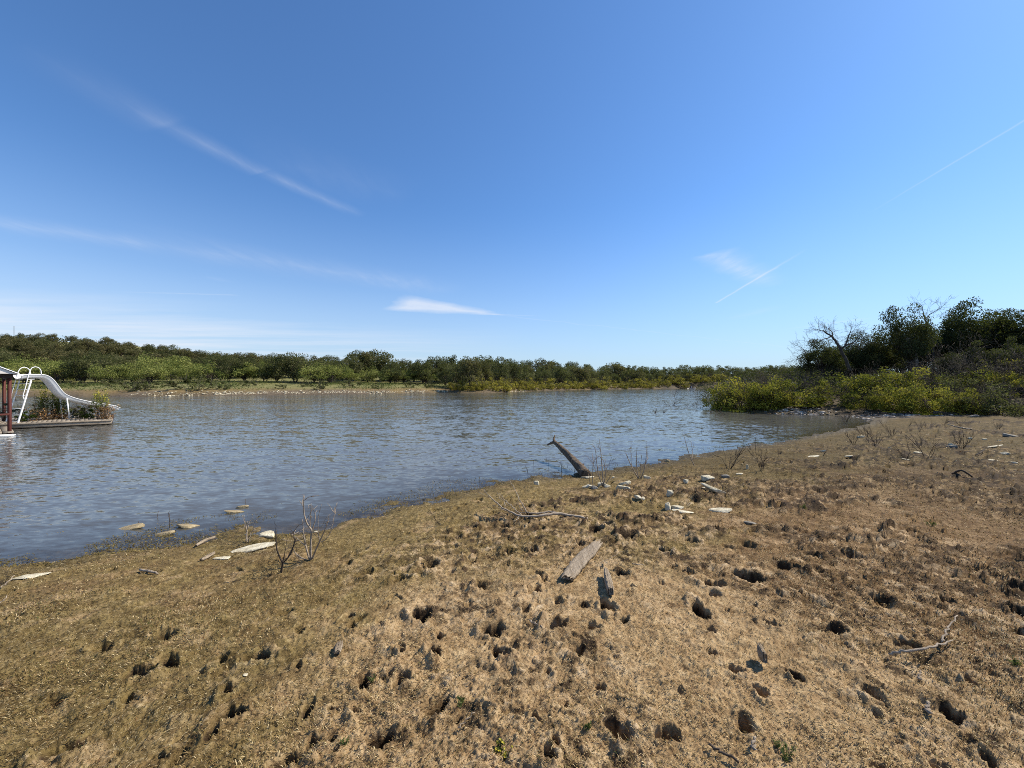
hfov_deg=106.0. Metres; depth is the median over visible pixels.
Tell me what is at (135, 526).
rock
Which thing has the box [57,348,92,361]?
hill oak tree
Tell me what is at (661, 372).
oak tree
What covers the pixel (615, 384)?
yellow bush
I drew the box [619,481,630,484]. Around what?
rock
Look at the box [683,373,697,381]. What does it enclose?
yellow bush
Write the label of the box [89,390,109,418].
tall weed
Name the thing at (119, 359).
oak tree
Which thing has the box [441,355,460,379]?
oak tree
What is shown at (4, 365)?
mesquite tree
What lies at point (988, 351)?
dark oak tree
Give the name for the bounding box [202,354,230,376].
oak tree
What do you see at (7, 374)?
boathouse
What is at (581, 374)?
hill oak tree
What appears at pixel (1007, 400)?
dark bank bush
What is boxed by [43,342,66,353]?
hill oak tree
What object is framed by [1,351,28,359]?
hill oak tree
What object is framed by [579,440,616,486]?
bare shrub
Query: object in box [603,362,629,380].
hill oak tree
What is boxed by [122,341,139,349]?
hill oak tree
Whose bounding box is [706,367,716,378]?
oak tree
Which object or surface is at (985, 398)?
dark bank bush
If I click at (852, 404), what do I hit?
bank bush
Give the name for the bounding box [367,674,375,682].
weed
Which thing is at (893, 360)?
dark oak tree
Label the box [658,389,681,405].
sunken branch
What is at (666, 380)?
yellow bush
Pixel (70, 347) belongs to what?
hill oak tree
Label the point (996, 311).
dark oak tree
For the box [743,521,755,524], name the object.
rock
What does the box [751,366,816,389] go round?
bare brush
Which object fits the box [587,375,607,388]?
yellow bush
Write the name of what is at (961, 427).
fallen branch
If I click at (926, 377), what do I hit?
bare brush
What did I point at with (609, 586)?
wood billet
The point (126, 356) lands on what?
hill oak tree
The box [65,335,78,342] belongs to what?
hill oak tree
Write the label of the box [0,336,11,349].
hill oak tree
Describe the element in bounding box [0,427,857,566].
algae
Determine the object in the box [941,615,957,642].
fallen twig
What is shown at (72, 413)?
dock shrub
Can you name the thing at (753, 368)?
oak tree
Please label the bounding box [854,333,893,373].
dark oak tree
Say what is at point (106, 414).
tall weed
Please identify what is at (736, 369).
oak tree
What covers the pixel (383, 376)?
mesquite tree
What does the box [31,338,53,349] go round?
oak tree
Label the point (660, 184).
sky
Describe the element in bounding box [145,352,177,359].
hill oak tree
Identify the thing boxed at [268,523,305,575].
bare shrub
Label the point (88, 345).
hill oak tree
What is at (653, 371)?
oak tree
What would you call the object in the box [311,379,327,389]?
meadow shrub
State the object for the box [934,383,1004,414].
bank bush
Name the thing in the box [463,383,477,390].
yellow bush
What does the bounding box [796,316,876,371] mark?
dead tree
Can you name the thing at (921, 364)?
bare brush
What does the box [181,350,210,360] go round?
hill oak tree
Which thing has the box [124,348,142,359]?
hill oak tree
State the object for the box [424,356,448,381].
oak tree
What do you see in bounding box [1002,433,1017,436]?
rock
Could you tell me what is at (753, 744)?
fallen twig
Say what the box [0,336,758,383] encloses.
distant woods
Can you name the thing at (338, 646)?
wood chip
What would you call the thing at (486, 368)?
hill oak tree
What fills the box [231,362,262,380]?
mesquite tree
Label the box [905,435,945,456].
bare shrub
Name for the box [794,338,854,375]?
dark oak tree
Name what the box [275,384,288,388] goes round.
meadow shrub
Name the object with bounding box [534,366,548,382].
oak tree
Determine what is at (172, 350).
oak tree
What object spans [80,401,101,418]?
dock shrub
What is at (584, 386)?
yellow bush
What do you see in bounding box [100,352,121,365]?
hill oak tree
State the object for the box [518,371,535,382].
oak tree
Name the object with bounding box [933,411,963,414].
fallen log
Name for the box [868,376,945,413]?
bank bush
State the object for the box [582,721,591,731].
weed
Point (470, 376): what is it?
hill oak tree
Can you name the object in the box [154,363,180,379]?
mesquite tree
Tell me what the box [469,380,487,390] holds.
yellow bush
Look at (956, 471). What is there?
fallen branch
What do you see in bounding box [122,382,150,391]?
meadow shrub
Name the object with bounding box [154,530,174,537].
rock
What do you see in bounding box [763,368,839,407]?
bank bush
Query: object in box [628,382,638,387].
yellow bush
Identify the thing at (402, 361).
hill oak tree
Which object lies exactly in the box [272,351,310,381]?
oak tree
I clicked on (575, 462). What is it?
log
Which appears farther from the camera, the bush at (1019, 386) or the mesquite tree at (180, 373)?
the mesquite tree at (180, 373)
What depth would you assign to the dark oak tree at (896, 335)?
31.46 m
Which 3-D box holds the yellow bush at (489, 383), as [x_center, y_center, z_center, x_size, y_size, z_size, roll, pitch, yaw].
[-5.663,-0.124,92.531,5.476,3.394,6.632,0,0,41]
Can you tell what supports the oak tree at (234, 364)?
on the ground at (488, 632)
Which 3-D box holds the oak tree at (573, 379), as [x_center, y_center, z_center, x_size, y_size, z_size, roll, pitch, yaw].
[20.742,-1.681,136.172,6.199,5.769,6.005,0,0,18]
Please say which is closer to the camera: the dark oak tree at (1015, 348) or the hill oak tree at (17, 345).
the dark oak tree at (1015, 348)
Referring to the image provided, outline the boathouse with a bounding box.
[0,366,18,433]
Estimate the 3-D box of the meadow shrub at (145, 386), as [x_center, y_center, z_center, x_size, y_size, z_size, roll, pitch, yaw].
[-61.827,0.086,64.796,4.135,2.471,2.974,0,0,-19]
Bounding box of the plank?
[561,540,602,580]
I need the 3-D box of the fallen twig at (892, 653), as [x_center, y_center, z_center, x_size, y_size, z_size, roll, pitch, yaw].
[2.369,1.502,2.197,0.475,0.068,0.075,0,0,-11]
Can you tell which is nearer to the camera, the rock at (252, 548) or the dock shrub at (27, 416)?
the rock at (252, 548)
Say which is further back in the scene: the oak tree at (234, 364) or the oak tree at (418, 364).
the oak tree at (418, 364)
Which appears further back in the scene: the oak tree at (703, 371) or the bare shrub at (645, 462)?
the oak tree at (703, 371)
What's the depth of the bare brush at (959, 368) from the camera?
26.39 m
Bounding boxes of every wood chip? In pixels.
[334,640,342,654]
[757,643,767,662]
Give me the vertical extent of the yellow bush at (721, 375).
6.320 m
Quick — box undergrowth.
[693,361,1023,413]
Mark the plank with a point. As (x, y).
(579, 562)
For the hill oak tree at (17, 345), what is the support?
on the ground at (488, 632)
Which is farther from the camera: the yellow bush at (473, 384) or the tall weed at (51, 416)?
the yellow bush at (473, 384)
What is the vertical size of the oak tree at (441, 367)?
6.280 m
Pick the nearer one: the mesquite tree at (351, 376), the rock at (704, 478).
the rock at (704, 478)
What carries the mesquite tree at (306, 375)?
on the ground at (488, 632)
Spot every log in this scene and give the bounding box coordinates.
[547,435,590,476]
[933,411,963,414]
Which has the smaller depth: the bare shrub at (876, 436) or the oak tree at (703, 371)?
the bare shrub at (876, 436)
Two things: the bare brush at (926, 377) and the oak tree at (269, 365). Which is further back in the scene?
the oak tree at (269, 365)
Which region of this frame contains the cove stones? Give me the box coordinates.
[764,400,836,414]
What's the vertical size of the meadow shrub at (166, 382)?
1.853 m
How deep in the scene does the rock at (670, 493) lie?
5.71 m
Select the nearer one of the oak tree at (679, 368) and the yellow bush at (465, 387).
the yellow bush at (465, 387)
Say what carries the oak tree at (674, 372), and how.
on the ground at (488, 632)
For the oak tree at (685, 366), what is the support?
on the ground at (488, 632)
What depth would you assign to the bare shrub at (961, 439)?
9.44 m
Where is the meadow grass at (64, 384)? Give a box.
[0,379,474,390]
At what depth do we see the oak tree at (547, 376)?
124.31 m
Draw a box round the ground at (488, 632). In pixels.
[0,342,1023,767]
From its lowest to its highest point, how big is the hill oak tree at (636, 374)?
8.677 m
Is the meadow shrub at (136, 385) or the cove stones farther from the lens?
the meadow shrub at (136, 385)
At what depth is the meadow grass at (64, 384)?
78.87 m
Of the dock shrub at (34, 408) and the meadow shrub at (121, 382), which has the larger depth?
the meadow shrub at (121, 382)
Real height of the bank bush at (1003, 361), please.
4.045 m
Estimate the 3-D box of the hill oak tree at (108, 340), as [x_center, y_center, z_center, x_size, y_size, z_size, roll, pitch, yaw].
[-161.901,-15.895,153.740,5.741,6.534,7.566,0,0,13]
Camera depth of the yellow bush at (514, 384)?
100.50 m
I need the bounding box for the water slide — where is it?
[5,367,119,422]
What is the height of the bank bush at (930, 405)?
2.372 m
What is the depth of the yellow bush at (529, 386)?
104.71 m
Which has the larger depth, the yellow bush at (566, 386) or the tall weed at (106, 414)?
the yellow bush at (566, 386)
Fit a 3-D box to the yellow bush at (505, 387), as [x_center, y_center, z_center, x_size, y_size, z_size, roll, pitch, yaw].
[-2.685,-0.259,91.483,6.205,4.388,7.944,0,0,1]
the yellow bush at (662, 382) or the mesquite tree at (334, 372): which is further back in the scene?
the yellow bush at (662, 382)
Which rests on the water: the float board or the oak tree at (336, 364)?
the float board
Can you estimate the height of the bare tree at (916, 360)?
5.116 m
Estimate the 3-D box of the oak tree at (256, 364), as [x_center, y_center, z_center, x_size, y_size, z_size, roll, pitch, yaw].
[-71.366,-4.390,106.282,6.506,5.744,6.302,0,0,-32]
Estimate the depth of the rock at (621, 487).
6.20 m
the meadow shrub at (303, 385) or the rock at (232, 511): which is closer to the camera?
the rock at (232, 511)
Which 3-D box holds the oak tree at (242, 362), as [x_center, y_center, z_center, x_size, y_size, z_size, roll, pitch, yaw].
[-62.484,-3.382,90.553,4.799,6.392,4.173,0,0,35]
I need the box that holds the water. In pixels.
[0,389,872,552]
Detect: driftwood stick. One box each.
[195,536,215,545]
[199,551,214,560]
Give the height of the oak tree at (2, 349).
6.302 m
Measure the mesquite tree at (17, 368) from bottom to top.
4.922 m
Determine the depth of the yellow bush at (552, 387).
117.44 m
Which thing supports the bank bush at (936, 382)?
on the ground at (488, 632)
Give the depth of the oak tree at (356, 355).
109.32 m
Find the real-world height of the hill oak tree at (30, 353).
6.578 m
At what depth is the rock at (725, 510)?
4.92 m
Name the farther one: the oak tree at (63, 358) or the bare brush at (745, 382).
the oak tree at (63, 358)
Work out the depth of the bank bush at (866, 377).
26.05 m
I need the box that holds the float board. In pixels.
[0,434,15,436]
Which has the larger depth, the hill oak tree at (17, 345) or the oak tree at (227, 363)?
the hill oak tree at (17, 345)
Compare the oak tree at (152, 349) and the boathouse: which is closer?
the boathouse
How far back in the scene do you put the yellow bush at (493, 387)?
86.37 m
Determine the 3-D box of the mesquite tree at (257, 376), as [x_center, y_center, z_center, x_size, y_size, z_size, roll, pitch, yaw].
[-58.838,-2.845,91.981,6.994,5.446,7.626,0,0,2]
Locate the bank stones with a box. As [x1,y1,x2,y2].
[131,389,516,395]
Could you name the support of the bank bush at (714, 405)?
on the ground at (488, 632)
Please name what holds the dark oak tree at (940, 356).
on the ground at (488, 632)
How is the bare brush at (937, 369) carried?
on the ground at (488, 632)
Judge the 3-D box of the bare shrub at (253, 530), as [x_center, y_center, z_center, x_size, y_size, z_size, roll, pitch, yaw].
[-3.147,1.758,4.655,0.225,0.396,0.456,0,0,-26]
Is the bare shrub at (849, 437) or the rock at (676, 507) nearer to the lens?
the rock at (676, 507)
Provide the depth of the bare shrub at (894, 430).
12.52 m
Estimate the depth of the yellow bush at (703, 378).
167.90 m
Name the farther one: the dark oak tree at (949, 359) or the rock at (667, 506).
the dark oak tree at (949, 359)
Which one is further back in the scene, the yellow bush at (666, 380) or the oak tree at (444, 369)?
the yellow bush at (666, 380)
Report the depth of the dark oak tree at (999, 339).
32.74 m
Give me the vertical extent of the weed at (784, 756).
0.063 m
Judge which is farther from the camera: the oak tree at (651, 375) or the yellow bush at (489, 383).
the oak tree at (651, 375)
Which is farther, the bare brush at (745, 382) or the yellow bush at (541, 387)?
the yellow bush at (541, 387)
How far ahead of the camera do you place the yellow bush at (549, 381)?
120.08 m
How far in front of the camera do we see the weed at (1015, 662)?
2.08 m
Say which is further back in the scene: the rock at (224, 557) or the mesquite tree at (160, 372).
the mesquite tree at (160, 372)
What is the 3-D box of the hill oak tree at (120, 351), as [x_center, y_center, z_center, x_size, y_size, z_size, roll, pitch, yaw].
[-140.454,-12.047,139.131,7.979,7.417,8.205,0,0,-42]
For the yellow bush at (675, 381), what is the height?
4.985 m
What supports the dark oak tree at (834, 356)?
on the ground at (488, 632)
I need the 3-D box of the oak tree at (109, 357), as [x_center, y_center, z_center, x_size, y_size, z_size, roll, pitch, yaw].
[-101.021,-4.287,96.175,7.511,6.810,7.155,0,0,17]
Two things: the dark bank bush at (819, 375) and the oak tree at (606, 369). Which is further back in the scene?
the oak tree at (606, 369)
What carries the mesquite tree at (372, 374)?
on the ground at (488, 632)
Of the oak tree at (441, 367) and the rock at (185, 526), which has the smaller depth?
the rock at (185, 526)
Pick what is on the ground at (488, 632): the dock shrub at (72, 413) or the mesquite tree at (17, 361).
the mesquite tree at (17, 361)
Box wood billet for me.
[604,567,613,594]
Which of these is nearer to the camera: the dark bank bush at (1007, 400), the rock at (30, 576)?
the rock at (30, 576)
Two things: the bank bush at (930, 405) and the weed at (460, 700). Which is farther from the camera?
the bank bush at (930, 405)
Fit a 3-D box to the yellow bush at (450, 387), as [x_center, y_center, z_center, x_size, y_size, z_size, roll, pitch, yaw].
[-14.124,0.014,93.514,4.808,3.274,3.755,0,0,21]
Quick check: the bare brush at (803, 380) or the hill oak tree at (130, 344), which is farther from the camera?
the hill oak tree at (130, 344)
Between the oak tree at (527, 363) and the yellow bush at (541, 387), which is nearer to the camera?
the yellow bush at (541, 387)
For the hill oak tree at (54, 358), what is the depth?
114.26 m
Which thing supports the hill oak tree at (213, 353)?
on the ground at (488, 632)
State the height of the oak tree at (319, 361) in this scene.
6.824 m
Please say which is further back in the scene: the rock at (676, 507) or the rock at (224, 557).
the rock at (676, 507)
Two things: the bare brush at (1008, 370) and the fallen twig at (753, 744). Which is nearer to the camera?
the fallen twig at (753, 744)
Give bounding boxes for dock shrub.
[0,397,24,420]
[14,395,49,418]
[14,407,37,421]
[66,403,89,418]
[69,405,81,417]
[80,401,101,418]
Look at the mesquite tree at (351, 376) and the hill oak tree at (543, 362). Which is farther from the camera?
the hill oak tree at (543, 362)
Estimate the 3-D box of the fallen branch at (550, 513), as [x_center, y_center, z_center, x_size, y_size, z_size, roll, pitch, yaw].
[0.164,1.521,4.923,0.740,0.239,1.449,0,0,-43]
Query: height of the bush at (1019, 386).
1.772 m
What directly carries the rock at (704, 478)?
on the ground at (488, 632)
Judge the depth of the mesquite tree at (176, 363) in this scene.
97.00 m
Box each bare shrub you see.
[0,569,16,584]
[238,515,259,542]
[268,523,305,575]
[282,495,336,560]
[430,507,451,524]
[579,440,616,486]
[625,449,648,478]
[684,437,694,465]
[713,447,746,468]
[746,440,769,469]
[843,431,863,444]
[863,425,891,443]
[883,426,902,435]
[892,440,912,458]
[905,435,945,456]
[951,430,976,448]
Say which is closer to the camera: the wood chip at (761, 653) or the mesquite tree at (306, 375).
the wood chip at (761, 653)
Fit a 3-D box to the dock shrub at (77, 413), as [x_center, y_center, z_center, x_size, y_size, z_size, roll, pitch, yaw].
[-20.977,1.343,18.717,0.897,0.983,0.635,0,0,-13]
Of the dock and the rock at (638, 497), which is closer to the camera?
the rock at (638, 497)
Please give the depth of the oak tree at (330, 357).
141.12 m
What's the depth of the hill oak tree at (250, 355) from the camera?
123.56 m
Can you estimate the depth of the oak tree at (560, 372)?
131.11 m
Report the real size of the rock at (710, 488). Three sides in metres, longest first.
0.512 x 0.193 x 0.078 m
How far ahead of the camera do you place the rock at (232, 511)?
5.85 m
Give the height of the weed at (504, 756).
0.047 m
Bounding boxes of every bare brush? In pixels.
[710,374,785,398]
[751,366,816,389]
[780,373,825,394]
[792,362,853,385]
[891,357,999,388]
[894,364,959,395]
[897,330,1020,376]
[911,348,1023,392]
[939,346,1023,396]
[952,344,1023,395]
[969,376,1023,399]
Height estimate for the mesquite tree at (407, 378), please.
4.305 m
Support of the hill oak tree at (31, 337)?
on the ground at (488, 632)
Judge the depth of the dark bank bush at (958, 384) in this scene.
24.19 m
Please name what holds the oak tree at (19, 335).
on the ground at (488, 632)
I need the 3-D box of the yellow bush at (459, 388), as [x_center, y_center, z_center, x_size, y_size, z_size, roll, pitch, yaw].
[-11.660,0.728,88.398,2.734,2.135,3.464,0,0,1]
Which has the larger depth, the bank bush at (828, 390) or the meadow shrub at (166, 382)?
the meadow shrub at (166, 382)
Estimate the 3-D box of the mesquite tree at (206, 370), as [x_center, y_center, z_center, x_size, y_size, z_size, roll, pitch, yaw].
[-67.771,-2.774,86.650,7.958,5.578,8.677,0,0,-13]
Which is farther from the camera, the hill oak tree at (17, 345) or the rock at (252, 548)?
the hill oak tree at (17, 345)
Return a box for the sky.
[0,0,1023,381]
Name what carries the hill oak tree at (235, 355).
on the ground at (488, 632)
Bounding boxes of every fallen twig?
[139,569,158,574]
[708,743,739,762]
[749,736,756,750]
[888,640,952,655]
[924,701,932,713]
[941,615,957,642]
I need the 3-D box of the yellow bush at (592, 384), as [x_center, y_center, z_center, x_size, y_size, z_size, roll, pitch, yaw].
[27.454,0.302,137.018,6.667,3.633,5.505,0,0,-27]
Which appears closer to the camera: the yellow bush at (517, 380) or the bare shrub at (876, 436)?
the bare shrub at (876, 436)
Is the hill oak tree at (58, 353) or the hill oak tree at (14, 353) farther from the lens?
the hill oak tree at (58, 353)
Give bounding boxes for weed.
[23,406,64,420]
[32,385,62,419]
[46,396,70,418]
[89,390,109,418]
[99,403,118,418]
[339,735,349,746]
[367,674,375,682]
[457,695,464,706]
[494,738,505,754]
[498,746,512,758]
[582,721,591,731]
[773,739,781,747]
[780,741,797,762]
[1008,655,1022,665]
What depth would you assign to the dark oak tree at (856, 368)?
33.34 m
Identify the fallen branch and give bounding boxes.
[479,483,587,520]
[948,424,971,429]
[951,469,972,477]
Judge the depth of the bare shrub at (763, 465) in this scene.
7.48 m
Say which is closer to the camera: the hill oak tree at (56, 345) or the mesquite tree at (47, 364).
the mesquite tree at (47, 364)
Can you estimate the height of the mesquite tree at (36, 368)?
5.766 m
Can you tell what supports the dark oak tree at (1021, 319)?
on the ground at (488, 632)
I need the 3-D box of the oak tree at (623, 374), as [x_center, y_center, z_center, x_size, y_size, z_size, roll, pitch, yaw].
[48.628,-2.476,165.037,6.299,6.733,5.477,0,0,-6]
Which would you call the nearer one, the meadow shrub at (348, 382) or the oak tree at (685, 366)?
the meadow shrub at (348, 382)
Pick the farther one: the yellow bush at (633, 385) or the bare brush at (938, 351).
the yellow bush at (633, 385)
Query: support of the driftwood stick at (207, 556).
on the ground at (488, 632)
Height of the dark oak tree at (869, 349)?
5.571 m
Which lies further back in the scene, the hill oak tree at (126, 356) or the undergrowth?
the hill oak tree at (126, 356)
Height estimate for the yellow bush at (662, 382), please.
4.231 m
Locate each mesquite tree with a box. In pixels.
[0,362,25,381]
[0,363,48,382]
[2,353,58,378]
[14,358,61,379]
[33,361,77,382]
[39,360,65,377]
[86,364,130,381]
[112,361,152,381]
[126,362,173,382]
[134,351,161,369]
[137,355,177,372]
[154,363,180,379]
[155,355,202,378]
[165,365,205,380]
[182,360,229,380]
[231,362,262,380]
[245,362,277,381]
[295,361,333,381]
[311,364,353,381]
[340,369,360,380]
[355,365,380,381]
[378,367,404,383]
[397,370,414,381]
[411,367,437,382]
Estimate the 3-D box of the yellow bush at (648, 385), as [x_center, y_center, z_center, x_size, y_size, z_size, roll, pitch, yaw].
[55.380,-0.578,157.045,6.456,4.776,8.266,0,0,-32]
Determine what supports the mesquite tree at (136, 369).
on the ground at (488, 632)
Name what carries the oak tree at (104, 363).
on the ground at (488, 632)
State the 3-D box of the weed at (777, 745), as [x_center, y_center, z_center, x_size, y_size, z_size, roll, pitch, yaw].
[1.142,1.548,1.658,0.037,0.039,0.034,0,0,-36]
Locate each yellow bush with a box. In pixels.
[447,381,457,389]
[453,379,470,388]
[455,384,466,390]
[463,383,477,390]
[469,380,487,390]
[483,376,499,388]
[486,384,498,391]
[488,375,512,391]
[497,372,519,385]
[510,378,527,387]
[512,383,524,390]
[518,378,534,389]
[536,374,558,386]
[536,382,546,389]
[545,382,555,389]
[561,381,573,389]
[564,380,583,388]
[580,381,587,388]
[586,380,597,388]
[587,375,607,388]
[598,376,612,386]
[612,381,621,387]
[620,383,630,388]
[627,374,642,386]
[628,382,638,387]
[642,377,656,387]
[651,379,664,386]
[654,376,671,384]
[667,372,684,382]
[669,375,688,384]
[680,381,690,387]
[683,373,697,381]
[694,370,710,381]
[709,372,728,380]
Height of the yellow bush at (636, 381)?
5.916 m
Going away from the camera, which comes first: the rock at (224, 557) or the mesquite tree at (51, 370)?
the rock at (224, 557)
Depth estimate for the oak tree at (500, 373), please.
104.13 m
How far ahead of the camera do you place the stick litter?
23.00 m
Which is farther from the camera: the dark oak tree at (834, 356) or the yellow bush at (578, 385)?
the yellow bush at (578, 385)
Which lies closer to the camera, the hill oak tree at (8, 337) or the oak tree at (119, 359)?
the oak tree at (119, 359)
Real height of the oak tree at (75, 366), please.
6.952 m
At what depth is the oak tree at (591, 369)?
164.96 m
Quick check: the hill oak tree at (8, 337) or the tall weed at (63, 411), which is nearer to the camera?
the tall weed at (63, 411)
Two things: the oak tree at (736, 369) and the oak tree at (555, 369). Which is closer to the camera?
the oak tree at (555, 369)
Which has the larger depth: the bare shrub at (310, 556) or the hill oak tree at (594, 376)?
the hill oak tree at (594, 376)
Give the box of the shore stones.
[827,406,1009,420]
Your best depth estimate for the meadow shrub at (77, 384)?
71.04 m
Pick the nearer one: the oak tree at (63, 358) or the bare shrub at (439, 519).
the bare shrub at (439, 519)
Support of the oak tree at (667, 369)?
on the ground at (488, 632)
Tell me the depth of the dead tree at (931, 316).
32.97 m
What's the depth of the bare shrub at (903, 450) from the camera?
8.50 m
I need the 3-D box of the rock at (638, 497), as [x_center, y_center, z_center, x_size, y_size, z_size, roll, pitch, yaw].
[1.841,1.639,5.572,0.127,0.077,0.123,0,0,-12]
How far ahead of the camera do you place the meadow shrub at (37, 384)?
68.05 m
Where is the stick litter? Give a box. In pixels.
[766,406,1006,416]
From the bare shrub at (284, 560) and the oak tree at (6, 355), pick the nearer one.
the bare shrub at (284, 560)
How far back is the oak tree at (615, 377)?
153.80 m
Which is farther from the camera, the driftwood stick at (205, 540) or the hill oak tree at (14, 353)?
the hill oak tree at (14, 353)
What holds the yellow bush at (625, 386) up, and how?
on the ground at (488, 632)
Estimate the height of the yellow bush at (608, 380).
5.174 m
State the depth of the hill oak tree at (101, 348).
135.12 m
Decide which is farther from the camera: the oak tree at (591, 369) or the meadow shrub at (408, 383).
the oak tree at (591, 369)
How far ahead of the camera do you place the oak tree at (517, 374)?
110.56 m
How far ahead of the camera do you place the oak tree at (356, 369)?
103.73 m
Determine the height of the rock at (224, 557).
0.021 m
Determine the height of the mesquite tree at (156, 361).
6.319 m
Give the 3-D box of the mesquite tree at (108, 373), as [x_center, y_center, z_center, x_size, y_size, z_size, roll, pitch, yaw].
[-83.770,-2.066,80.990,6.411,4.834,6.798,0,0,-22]
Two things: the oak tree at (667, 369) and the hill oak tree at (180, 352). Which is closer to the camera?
the hill oak tree at (180, 352)
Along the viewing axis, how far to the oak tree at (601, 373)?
152.25 m
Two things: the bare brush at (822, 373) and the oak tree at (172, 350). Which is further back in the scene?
the oak tree at (172, 350)
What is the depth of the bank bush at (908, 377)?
25.71 m
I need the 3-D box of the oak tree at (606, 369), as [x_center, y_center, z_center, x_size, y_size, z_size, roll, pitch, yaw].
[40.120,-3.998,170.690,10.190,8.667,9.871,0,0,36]
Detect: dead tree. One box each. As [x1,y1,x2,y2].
[781,337,813,373]
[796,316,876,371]
[906,293,958,364]
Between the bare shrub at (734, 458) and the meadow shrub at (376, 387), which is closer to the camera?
the bare shrub at (734, 458)
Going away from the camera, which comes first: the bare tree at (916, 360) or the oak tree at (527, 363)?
the bare tree at (916, 360)
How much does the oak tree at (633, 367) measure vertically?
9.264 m
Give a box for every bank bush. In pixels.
[701,380,749,409]
[710,369,792,411]
[731,374,798,409]
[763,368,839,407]
[792,368,843,394]
[804,383,837,399]
[825,361,907,398]
[834,386,884,409]
[859,361,930,397]
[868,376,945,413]
[896,375,989,414]
[909,367,963,397]
[915,370,1000,398]
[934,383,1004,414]
[942,358,1023,398]
[956,382,1023,416]
[966,341,1023,395]
[976,379,1023,414]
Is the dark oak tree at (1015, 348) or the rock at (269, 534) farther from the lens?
the dark oak tree at (1015, 348)
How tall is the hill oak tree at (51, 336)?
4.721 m
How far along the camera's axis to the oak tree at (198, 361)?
105.41 m
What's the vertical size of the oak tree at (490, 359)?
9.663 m
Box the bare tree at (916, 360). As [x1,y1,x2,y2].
[901,334,928,372]
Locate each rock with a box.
[13,572,50,578]
[119,523,144,529]
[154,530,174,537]
[176,524,199,528]
[213,556,230,559]
[224,510,242,512]
[231,542,275,552]
[259,530,274,538]
[616,485,629,489]
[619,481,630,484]
[634,495,644,499]
[665,502,670,510]
[666,490,673,496]
[671,505,683,508]
[671,509,693,512]
[701,475,714,481]
[701,483,725,493]
[709,508,731,512]
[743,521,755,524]
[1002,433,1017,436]
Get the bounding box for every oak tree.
[0,333,20,345]
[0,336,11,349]
[0,347,12,352]
[0,352,21,361]
[1,336,42,352]
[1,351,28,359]
[12,333,26,337]
[14,349,46,363]
[21,332,46,342]
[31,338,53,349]
[31,347,65,362]
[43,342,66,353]
[44,333,58,341]
[51,351,68,356]
[57,340,86,353]
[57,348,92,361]
[59,352,106,382]
[59,356,71,362]
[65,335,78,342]
[71,356,116,382]
[75,338,94,345]
[76,339,102,352]
[92,342,119,354]
[92,353,117,369]
[98,336,114,347]
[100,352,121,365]
[105,356,139,379]
[108,340,130,356]
[110,355,140,367]
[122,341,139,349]
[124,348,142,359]
[142,344,161,356]
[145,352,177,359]
[155,344,182,356]
[157,344,167,351]
[175,348,192,356]
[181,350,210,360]
[191,357,205,365]
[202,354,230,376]
[205,351,227,358]
[215,355,239,380]
[228,352,245,361]
[229,358,240,378]
[235,356,255,379]
[239,353,264,365]
[246,358,260,368]
[258,354,295,381]
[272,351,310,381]
[306,355,320,364]
[307,357,332,379]
[321,355,336,362]
[322,360,342,382]
[339,356,366,378]
[343,349,380,379]
[355,349,393,378]
[368,352,405,380]
[381,361,407,383]
[392,358,407,380]
[405,359,421,381]
[407,359,436,383]
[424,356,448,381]
[432,364,450,380]
[435,367,450,384]
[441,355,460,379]
[445,361,469,384]
[458,356,483,382]
[472,355,496,380]
[472,359,494,380]
[488,356,510,381]
[498,360,529,382]
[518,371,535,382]
[521,360,534,372]
[521,365,534,378]
[530,358,555,375]
[530,370,543,383]
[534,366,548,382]
[541,370,553,381]
[549,366,570,383]
[550,366,564,377]
[551,360,561,373]
[563,361,582,368]
[565,371,578,383]
[570,365,595,384]
[583,364,598,379]
[588,373,599,381]
[596,366,613,379]
[598,368,608,382]
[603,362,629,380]
[609,373,620,383]
[621,370,631,383]
[624,367,646,382]
[629,365,649,380]
[645,366,657,379]
[645,374,654,381]
[653,369,669,381]
[661,367,671,377]
[666,368,685,378]
[676,365,693,374]
[682,369,691,379]
[683,365,701,377]
[691,366,699,378]
[693,365,716,373]
[693,367,708,379]
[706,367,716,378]
[715,365,731,370]
[717,368,732,375]
[730,366,743,381]
[743,367,758,372]
[744,368,763,380]
[761,365,772,375]
[766,365,778,378]
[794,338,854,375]
[812,344,867,377]
[812,345,866,387]
[842,330,888,377]
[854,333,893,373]
[865,336,906,378]
[870,303,942,368]
[900,321,947,376]
[918,326,967,372]
[929,352,968,382]
[931,296,1020,356]
[957,340,1013,369]
[980,308,1023,351]
[984,308,1023,352]
[992,336,1023,370]
[993,309,1023,347]
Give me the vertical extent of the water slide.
2.559 m
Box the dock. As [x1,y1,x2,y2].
[0,413,113,428]
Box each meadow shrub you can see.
[33,381,61,387]
[67,380,87,386]
[100,377,126,386]
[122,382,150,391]
[130,378,159,390]
[159,381,169,386]
[166,374,219,390]
[208,380,231,389]
[238,379,258,385]
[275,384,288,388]
[299,381,311,386]
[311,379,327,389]
[339,379,361,387]
[370,382,383,388]
[403,380,418,387]
[424,382,434,386]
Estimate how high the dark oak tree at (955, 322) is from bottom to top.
8.450 m
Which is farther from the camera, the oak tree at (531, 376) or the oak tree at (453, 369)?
the oak tree at (531, 376)
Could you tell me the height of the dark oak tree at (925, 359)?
6.100 m
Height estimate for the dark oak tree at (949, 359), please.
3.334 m
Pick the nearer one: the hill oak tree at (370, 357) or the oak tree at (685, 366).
the hill oak tree at (370, 357)

